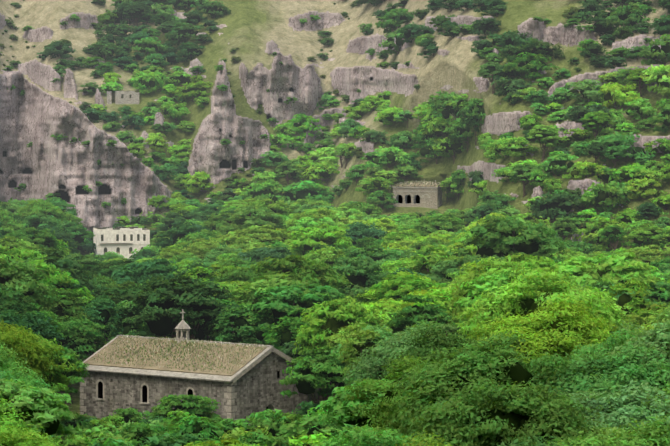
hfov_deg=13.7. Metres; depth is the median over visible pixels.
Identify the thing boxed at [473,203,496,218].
tree
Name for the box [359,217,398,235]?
tree
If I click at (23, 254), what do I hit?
tree
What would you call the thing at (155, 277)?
tall tree
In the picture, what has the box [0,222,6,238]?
tree
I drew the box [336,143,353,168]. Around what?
tree
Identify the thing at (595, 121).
tree
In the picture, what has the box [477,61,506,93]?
tree
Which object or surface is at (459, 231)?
tree
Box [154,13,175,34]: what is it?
tree
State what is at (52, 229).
tree
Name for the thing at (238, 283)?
tree
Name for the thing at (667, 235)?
tree
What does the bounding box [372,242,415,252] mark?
tree
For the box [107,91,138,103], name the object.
ruined house
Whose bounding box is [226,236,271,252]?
tree
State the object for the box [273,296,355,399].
tree
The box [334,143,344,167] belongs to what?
tree
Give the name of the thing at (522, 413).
tree
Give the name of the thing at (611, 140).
tree
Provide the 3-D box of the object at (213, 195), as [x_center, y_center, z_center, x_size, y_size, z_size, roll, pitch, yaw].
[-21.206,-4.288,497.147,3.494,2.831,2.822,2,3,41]
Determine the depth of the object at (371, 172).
474.60 m
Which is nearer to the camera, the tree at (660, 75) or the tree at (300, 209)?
the tree at (660, 75)
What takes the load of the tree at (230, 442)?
on the terrain ground
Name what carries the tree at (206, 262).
on the terrain ground
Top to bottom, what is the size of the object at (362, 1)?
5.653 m
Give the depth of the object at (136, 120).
525.01 m
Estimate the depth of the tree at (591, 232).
387.07 m
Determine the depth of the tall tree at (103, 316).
297.80 m
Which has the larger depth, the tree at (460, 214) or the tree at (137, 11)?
the tree at (137, 11)
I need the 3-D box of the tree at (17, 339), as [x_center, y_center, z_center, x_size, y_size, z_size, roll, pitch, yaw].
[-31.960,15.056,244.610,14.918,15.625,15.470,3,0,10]
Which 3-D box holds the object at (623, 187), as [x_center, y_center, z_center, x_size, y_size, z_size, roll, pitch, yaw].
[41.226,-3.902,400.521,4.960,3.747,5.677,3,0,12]
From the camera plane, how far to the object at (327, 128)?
523.40 m
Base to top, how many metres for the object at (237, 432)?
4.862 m
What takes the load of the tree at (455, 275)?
on the terrain ground
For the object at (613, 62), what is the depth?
437.40 m
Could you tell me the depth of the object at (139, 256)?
443.03 m
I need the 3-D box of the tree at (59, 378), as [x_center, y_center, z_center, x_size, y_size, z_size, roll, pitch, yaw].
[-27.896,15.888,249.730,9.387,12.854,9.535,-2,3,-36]
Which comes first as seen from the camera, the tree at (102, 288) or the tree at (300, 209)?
the tree at (102, 288)
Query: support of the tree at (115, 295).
on the terrain ground
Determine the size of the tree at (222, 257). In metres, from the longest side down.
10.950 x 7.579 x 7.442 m
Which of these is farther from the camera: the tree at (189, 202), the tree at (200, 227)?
the tree at (189, 202)
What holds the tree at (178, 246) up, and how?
on the terrain ground
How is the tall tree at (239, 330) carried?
on the terrain ground
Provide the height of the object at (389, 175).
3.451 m
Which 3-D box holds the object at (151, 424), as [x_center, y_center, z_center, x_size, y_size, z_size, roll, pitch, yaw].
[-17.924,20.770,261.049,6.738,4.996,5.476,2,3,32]
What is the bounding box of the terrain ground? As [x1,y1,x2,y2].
[0,0,669,439]
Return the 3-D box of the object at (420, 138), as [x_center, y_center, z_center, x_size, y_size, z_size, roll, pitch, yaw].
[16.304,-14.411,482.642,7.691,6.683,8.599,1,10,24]
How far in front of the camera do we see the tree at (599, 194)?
395.30 m
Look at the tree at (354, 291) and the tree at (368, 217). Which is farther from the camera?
the tree at (368, 217)
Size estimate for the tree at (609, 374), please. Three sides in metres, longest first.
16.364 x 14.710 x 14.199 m
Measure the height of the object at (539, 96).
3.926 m
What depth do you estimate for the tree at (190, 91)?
535.92 m
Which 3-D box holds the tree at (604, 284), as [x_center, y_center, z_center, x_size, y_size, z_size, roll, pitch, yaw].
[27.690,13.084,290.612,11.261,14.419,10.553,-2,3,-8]
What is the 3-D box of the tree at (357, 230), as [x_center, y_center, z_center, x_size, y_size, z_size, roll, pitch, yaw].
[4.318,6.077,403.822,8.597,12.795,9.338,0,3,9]
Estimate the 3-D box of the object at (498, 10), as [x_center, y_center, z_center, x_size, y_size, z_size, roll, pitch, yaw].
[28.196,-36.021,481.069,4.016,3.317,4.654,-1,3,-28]
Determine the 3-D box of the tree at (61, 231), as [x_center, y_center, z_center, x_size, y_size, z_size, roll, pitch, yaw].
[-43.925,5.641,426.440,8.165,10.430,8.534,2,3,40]
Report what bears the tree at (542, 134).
on the terrain ground
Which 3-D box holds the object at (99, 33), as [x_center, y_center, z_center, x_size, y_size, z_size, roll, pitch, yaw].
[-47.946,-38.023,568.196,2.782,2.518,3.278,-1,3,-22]
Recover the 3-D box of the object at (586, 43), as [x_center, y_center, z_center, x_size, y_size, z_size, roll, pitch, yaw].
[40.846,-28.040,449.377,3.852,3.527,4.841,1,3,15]
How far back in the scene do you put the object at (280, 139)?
512.74 m
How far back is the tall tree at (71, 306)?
297.71 m
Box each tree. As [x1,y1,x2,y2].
[0,202,24,221]
[0,209,23,223]
[0,210,18,226]
[0,221,20,231]
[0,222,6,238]
[0,225,20,236]
[0,236,39,250]
[0,245,49,262]
[0,258,60,311]
[0,285,35,315]
[0,299,31,316]
[0,311,28,332]
[0,316,57,385]
[0,340,45,383]
[0,369,60,393]
[0,370,54,438]
[0,378,82,445]
[0,398,62,445]
[0,423,58,445]
[2,226,65,256]
[4,311,67,347]
[5,332,83,391]
[6,199,27,206]
[7,221,28,233]
[12,247,63,258]
[12,256,98,298]
[15,199,70,228]
[22,213,64,229]
[27,303,66,337]
[28,259,94,312]
[32,226,63,241]
[34,247,95,280]
[36,224,77,251]
[38,226,79,247]
[40,237,68,257]
[40,288,98,394]
[44,197,77,215]
[46,347,89,393]
[54,232,79,252]
[55,315,110,404]
[58,220,94,243]
[62,252,104,270]
[65,212,84,232]
[78,298,126,354]
[79,263,103,275]
[84,277,114,359]
[88,273,118,288]
[92,285,150,314]
[96,265,122,278]
[97,259,139,271]
[105,280,152,296]
[105,300,156,339]
[110,258,179,287]
[120,274,239,339]
[122,2,150,26]
[142,273,168,337]
[148,394,223,428]
[153,230,168,241]
[153,260,177,266]
[153,324,180,337]
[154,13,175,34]
[155,223,198,253]
[156,20,180,41]
[156,210,207,230]
[157,242,187,259]
[160,250,180,258]
[162,259,202,275]
[163,203,199,218]
[167,252,202,261]
[167,296,250,340]
[169,220,211,239]
[174,266,217,291]
[176,229,222,246]
[176,262,216,281]
[177,238,221,259]
[180,237,226,250]
[181,199,202,207]
[181,438,246,445]
[183,257,213,266]
[184,219,201,224]
[188,202,222,221]
[188,264,240,278]
[202,213,233,232]
[203,245,242,262]
[208,305,269,344]
[209,234,232,245]
[209,267,258,282]
[209,284,254,342]
[210,253,243,265]
[213,281,248,297]
[216,205,286,233]
[217,257,257,272]
[218,225,242,236]
[219,205,244,215]
[222,199,247,208]
[223,208,247,219]
[224,225,285,243]
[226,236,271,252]
[226,273,310,321]
[237,247,294,264]
[237,303,254,324]
[239,254,351,299]
[241,243,271,252]
[243,198,256,204]
[244,198,293,217]
[249,283,350,344]
[255,240,288,250]
[262,307,311,353]
[273,228,293,242]
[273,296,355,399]
[275,161,300,185]
[278,213,293,228]
[279,325,324,399]
[279,345,353,410]
[283,208,338,232]
[287,216,338,233]
[288,224,355,256]
[289,199,333,209]
[292,298,389,358]
[294,204,331,214]
[302,246,345,266]
[304,244,350,257]
[316,378,396,437]
[318,424,459,445]
[321,206,365,226]
[325,321,389,349]
[329,324,395,375]
[332,258,391,292]
[333,244,409,267]
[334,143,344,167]
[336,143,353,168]
[337,284,369,302]
[338,217,366,225]
[338,328,380,380]
[342,327,447,386]
[342,424,411,445]
[343,201,381,217]
[343,355,450,434]
[345,221,386,245]
[346,293,385,313]
[354,237,382,250]
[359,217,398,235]
[360,214,394,221]
[362,274,446,308]
[362,298,405,314]
[365,271,430,300]
[371,306,404,334]
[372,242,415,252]
[375,257,412,271]
[380,230,420,246]
[381,322,478,380]
[385,267,424,275]
[385,294,452,334]
[387,330,578,437]
[388,261,417,275]
[389,222,413,234]
[390,213,414,223]
[391,248,415,260]
[393,237,417,247]
[396,220,416,226]
[396,323,466,337]
[396,430,452,445]
[398,378,607,445]
[399,244,457,275]
[399,285,448,309]
[404,237,448,250]
[405,287,457,323]
[406,321,454,334]
[408,384,589,441]
[409,212,463,236]
[412,232,451,243]
[416,243,455,255]
[421,257,484,283]
[426,230,456,239]
[430,242,477,259]
[441,281,458,289]
[445,264,481,282]
[447,215,566,263]
[447,278,486,323]
[448,256,543,291]
[450,231,479,244]
[453,267,553,326]
[454,229,466,237]
[455,208,475,225]
[455,212,523,239]
[456,267,635,343]
[467,294,619,371]
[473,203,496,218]
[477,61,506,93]
[497,432,576,445]
[505,253,567,277]
[511,163,538,197]
[526,340,669,401]
[528,125,559,161]
[536,271,577,284]
[546,236,583,252]
[547,414,669,445]
[551,216,577,239]
[553,251,669,302]
[554,248,589,259]
[563,379,669,436]
[564,328,649,367]
[568,424,644,445]
[571,280,652,303]
[580,110,613,139]
[584,142,607,162]
[586,250,602,256]
[590,251,655,272]
[598,224,626,250]
[600,278,658,318]
[603,303,628,327]
[603,315,669,382]
[604,145,625,168]
[608,320,646,343]
[620,302,667,327]
[622,244,668,270]
[625,68,653,96]
[625,223,667,245]
[631,318,658,337]
[634,202,660,219]
[635,266,669,297]
[635,281,669,308]
[635,385,669,416]
[649,256,669,272]
[651,305,669,327]
[653,272,669,276]
[658,263,669,273]
[658,274,669,281]
[665,226,669,244]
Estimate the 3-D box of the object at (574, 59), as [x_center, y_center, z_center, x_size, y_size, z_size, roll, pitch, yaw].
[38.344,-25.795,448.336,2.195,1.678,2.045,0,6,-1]
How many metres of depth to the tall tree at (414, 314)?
275.35 m
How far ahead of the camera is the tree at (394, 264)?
338.28 m
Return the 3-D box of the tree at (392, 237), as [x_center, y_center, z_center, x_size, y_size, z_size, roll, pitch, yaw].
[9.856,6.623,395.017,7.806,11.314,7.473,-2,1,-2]
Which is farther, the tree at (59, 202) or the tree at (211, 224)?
the tree at (59, 202)
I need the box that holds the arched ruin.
[390,180,447,208]
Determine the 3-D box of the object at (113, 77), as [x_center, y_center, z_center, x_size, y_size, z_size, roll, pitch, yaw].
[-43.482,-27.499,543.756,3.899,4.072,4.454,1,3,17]
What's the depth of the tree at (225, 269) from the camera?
337.00 m
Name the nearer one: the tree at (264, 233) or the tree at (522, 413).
the tree at (522, 413)
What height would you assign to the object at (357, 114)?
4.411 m
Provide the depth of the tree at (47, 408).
207.44 m
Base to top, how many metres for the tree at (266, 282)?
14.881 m
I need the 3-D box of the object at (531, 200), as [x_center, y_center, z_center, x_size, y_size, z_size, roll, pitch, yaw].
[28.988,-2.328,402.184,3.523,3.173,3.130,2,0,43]
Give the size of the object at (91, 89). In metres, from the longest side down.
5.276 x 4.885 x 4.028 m
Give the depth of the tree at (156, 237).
474.09 m
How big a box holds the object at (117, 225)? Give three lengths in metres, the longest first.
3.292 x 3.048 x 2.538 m
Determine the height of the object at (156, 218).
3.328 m
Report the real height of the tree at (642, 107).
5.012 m
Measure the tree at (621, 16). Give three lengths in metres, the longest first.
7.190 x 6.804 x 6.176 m
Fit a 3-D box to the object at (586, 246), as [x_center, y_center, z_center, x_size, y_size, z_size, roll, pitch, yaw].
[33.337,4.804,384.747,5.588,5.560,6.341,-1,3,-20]
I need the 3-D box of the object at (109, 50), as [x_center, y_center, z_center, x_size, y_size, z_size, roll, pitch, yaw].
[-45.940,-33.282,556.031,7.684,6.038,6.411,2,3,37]
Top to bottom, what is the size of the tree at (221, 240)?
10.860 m
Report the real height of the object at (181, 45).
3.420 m
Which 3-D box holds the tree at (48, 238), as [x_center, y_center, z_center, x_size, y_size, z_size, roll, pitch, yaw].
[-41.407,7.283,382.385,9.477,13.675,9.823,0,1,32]
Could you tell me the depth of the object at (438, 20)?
492.18 m
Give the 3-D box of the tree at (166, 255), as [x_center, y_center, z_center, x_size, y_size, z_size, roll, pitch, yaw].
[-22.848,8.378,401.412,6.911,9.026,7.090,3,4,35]
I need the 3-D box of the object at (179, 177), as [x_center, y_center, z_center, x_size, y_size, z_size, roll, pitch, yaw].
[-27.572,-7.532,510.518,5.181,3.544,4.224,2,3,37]
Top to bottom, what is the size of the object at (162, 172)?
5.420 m
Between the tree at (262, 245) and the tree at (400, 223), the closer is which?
the tree at (262, 245)
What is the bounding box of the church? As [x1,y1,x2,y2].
[80,309,307,428]
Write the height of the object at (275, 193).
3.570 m
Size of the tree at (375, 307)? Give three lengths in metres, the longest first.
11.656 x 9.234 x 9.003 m
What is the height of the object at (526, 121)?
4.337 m
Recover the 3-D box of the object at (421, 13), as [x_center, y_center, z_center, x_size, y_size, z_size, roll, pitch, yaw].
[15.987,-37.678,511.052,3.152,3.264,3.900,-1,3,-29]
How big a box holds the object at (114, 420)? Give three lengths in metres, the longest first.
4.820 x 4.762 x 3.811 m
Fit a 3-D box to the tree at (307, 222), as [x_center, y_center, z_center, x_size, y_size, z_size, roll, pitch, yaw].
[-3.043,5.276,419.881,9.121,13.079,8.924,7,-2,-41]
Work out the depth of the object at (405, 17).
518.24 m
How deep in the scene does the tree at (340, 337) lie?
271.87 m
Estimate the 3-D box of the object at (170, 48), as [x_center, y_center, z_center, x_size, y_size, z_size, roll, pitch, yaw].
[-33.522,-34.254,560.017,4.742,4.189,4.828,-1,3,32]
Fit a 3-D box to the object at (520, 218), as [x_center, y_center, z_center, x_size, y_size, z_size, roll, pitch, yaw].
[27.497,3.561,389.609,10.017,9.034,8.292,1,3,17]
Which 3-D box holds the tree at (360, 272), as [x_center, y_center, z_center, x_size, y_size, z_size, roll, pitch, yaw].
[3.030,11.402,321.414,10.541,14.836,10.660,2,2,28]
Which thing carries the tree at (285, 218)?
on the terrain ground
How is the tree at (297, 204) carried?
on the terrain ground
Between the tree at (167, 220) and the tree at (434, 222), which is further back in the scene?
the tree at (167, 220)
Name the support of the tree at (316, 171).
on the terrain ground
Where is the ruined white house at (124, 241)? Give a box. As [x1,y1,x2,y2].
[93,227,149,258]
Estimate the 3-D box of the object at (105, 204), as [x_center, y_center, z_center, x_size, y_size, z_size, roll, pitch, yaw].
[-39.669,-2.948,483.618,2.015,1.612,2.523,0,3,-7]
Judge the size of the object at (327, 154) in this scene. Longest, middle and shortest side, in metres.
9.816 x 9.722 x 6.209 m
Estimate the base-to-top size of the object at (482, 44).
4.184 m
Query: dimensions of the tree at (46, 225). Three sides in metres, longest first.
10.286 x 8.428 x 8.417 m
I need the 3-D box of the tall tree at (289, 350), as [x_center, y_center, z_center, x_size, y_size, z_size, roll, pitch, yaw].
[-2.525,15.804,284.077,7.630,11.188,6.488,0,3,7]
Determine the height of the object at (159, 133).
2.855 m
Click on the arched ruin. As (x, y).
(426, 194)
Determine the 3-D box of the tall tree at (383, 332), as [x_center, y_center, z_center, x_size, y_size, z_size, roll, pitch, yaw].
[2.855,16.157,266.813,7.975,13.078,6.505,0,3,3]
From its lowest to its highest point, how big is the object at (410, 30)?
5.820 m
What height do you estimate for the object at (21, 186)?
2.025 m
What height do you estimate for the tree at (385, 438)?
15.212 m
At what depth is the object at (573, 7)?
469.29 m

